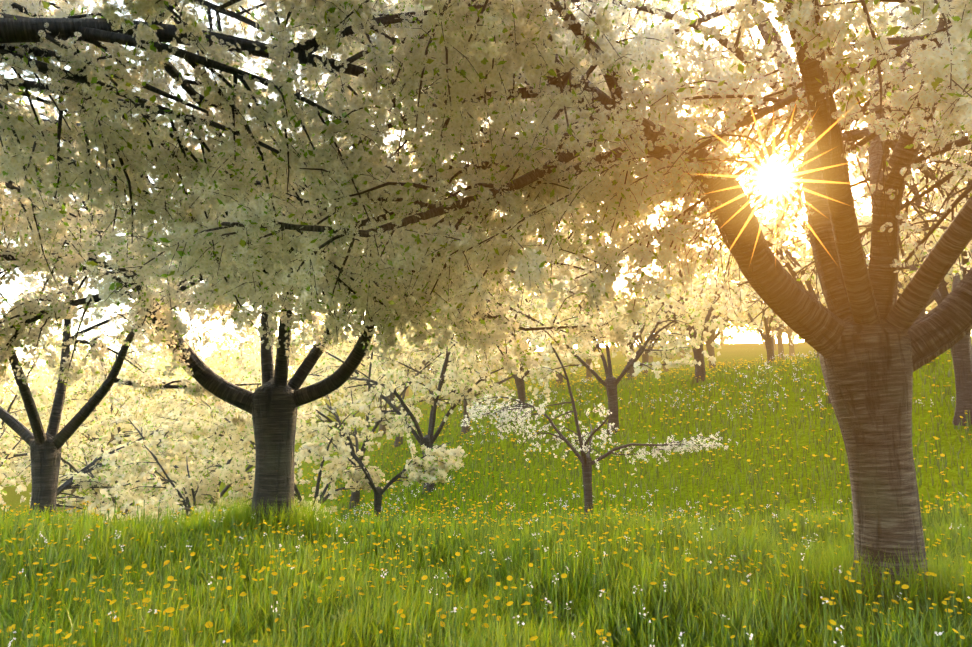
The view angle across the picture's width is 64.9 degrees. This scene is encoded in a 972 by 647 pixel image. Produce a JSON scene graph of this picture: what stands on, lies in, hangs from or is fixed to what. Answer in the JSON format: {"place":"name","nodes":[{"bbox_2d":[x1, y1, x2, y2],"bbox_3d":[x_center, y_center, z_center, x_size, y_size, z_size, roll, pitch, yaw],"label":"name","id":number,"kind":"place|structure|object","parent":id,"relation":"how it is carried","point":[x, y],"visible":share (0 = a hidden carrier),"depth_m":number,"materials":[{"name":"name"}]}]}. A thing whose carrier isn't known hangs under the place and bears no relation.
{"place":"outdoors","nodes":[
{"label":"outdoors","id":0,"kind":"place"},
{"bbox_2d":[0,336,971,646],"bbox_3d":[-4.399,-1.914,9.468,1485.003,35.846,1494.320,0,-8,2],"label":"meadow ground","id":1,"kind":"structure","parent":0,"point":[728,352],"depth_m":20.57,"materials":[{"name":"green plant"}]},
{"bbox_2d":[0,208,449,518],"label":"cherry tree","id":2,"kind":"object","parent":1,"relation":"on","point":[45,452],"depth_m":10.09,"materials":[{"name":"white plant"}]},
{"bbox_2d":[0,214,452,416],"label":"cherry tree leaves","id":3,"kind":"object","parent":2,"relation":"attached to","point":[136,316],"visible":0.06,"depth_m":8.73,"materials":[{"name":"green plant"}]},
{"bbox_2d":[0,208,454,422],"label":"blossoms","id":4,"kind":"object","parent":2,"relation":"attached to","point":[168,317],"visible":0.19,"depth_m":8.78,"materials":[{"name":"white plant"}]},
{"bbox_2d":[0,0,732,365],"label":"cherry tree","id":5,"kind":"object","parent":1,"relation":"on","point":[88,28],"depth_m":4.44,"materials":[{"name":"white plant"}]},
{"bbox_2d":[0,66,501,363],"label":"leaves","id":6,"kind":"object","parent":5,"relation":"attached to","point":[81,265],"visible":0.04,"depth_m":7.52,"materials":[{"name":"green plant"}]},
{"bbox_2d":[0,3,504,362],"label":"blossoms","id":7,"kind":"object","parent":5,"relation":"attached to","point":[130,262],"visible":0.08,"depth_m":7.33,"materials":[{"name":"white plant"}]},
{"bbox_2d":[0,0,735,367],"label":"blossoms","id":8,"kind":"object","parent":5,"relation":"attached to","point":[142,164],"visible":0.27,"depth_m":4.47,"materials":[{"name":"white plant"}]},
{"bbox_2d":[0,0,852,530],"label":"cherry tree","id":9,"kind":"object","parent":1,"relation":"on","point":[274,402],"depth_m":8.63,"materials":[{"name":"white plant"}]},
{"bbox_2d":[0,10,633,384],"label":"leaves","id":10,"kind":"object","parent":9,"relation":"attached to","point":[288,328],"visible":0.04,"depth_m":7.81,"materials":[{"name":"green plant"}]},
{"bbox_2d":[0,0,652,385],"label":"blossoms","id":11,"kind":"object","parent":9,"relation":"attached to","point":[502,310],"visible":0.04,"depth_m":7.82,"materials":[{"name":"white plant"}]},
{"bbox_2d":[203,0,811,369],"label":"blossoms","id":12,"kind":"object","parent":9,"relation":"attached to","point":[623,339],"visible":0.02,"depth_m":5.68,"materials":[{"name":"white plant"}]},
{"bbox_2d":[0,245,907,522],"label":"orchard trees","id":13,"kind":"object","parent":1,"relation":"on","point":[710,340],"depth_m":42.53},
{"bbox_2d":[0,246,906,504],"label":"blossoms","id":14,"kind":"object","parent":13,"relation":"attached to","point":[21,466],"visible":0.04,"depth_m":35.39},
{"bbox_2d":[0,247,930,478],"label":"far orchard trees","id":15,"kind":"object","parent":1,"relation":"on","point":[788,332],"materials":[{"name":"white plant"}]},
{"bbox_2d":[0,227,971,476],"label":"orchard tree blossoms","id":16,"kind":"object","parent":15,"relation":"attached to","point":[42,380],"visible":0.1,"depth_m":64.20,"materials":[{"name":"white plant"}]},
{"bbox_2d":[0,162,966,520],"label":"orchard trees","id":17,"kind":"object","parent":1,"relation":"on","point":[610,384],"depth_m":24.53,"materials":[{"name":"white plant"}]},
{"bbox_2d":[0,492,971,646],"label":"grass","id":18,"kind":"structure","parent":1,"relation":"on","point":[356,625],"depth_m":5.63,"materials":[{"name":"green plant"}]},
{"bbox_2d":[0,151,971,522],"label":"blossoms","id":19,"kind":"object","parent":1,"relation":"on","point":[312,445],"visible":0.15,"depth_m":24.02,"materials":[{"name":"white plant"}]},
{"bbox_2d":[0,492,971,646],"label":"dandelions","id":20,"kind":"object","parent":1,"relation":"on","point":[387,567],"depth_m":5.86,"materials":[{"name":"plant"}]},
{"bbox_2d":[2,349,971,525],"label":"dandelions","id":21,"kind":"object","parent":1,"relation":"on","point":[601,389],"depth_m":22.81,"materials":[{"name":"plant"}]},
{"bbox_2d":[8,492,969,646],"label":"wildflowers","id":22,"kind":"object","parent":1,"relation":"on","point":[535,547],"depth_m":5.60,"materials":[{"name":"plant"}]},
{"bbox_2d":[86,0,971,607],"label":"cherry tree","id":23,"kind":"object","parent":1,"relation":"on","point":[872,340],"depth_m":5.34,"materials":[{"name":"white plant"}]},
{"bbox_2d":[61,0,971,343],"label":"blossoms","id":24,"kind":"object","parent":23,"relation":"attached to","point":[459,10],"visible":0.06,"depth_m":3.77,"materials":[{"name":"white plant"}]},
{"bbox_2d":[350,1,971,310],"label":"leaves","id":25,"kind":"object","parent":23,"relation":"attached to","point":[697,15],"depth_m":7.90,"materials":[{"name":"green plant"}]},
{"bbox_2d":[110,3,971,521],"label":"orchard trees","id":26,"kind":"object","parent":1,"relation":"on","point":[961,351],"depth_m":16.14,"materials":[{"name":"white plant"}]},
{"bbox_2d":[108,2,971,522],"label":"blossoms","id":27,"kind":"object","parent":26,"relation":"attached to","point":[224,472],"visible":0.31,"depth_m":18.08,"materials":[{"name":"white plant"}]},
{"bbox_2d":[454,310,730,525],"bbox_3d":[1.666,2.228,15.322,4.699,4.805,4.600,-7,-11,44],"label":"blossoming tree","id":28,"kind":"object","parent":1,"relation":"on","point":[586,461],"depth_m":14.93,"materials":[{"name":"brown plant"}]},
{"bbox_2d":[461,316,723,462],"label":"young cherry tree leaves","id":29,"kind":"object","parent":28,"relation":"attached to","point":[562,429],"depth_m":15.40,"materials":[{"name":"green plant"}]},
{"bbox_2d":[388,0,971,340],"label":"cherry tree","id":30,"kind":"object","parent":1,"relation":"on","point":[749,118],"depth_m":4.90,"materials":[{"name":"white plant"}]},
{"bbox_2d":[329,0,971,333],"bbox_3d":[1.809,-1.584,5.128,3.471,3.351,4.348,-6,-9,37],"label":"blossoms","id":31,"kind":"object","parent":30,"relation":"attached to","point":[665,256],"depth_m":4.62,"materials":[{"name":"white plant"}]},
{"bbox_2d":[693,2,971,340],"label":"leaves","id":32,"kind":"object","parent":30,"relation":"attached to","point":[955,271],"depth_m":6.87,"materials":[{"name":"green plant"}]},
{"bbox_2d":[695,0,971,345],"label":"blossoms","id":33,"kind":"object","parent":30,"relation":"attached to","point":[953,182],"depth_m":6.89,"materials":[{"name":"white plant"}]},
{"bbox_2d":[0,0,971,412],"label":"sky","id":34,"kind":"structure","parent":0,"point":[6,290],"materials":[{"name":"white"}]},
{"bbox_2d":[333,350,954,524],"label":"wildflowers","id":35,"kind":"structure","parent":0,"point":[584,384],"depth_m":22.89,"materials":[{"name":"white plant"}]}
]}

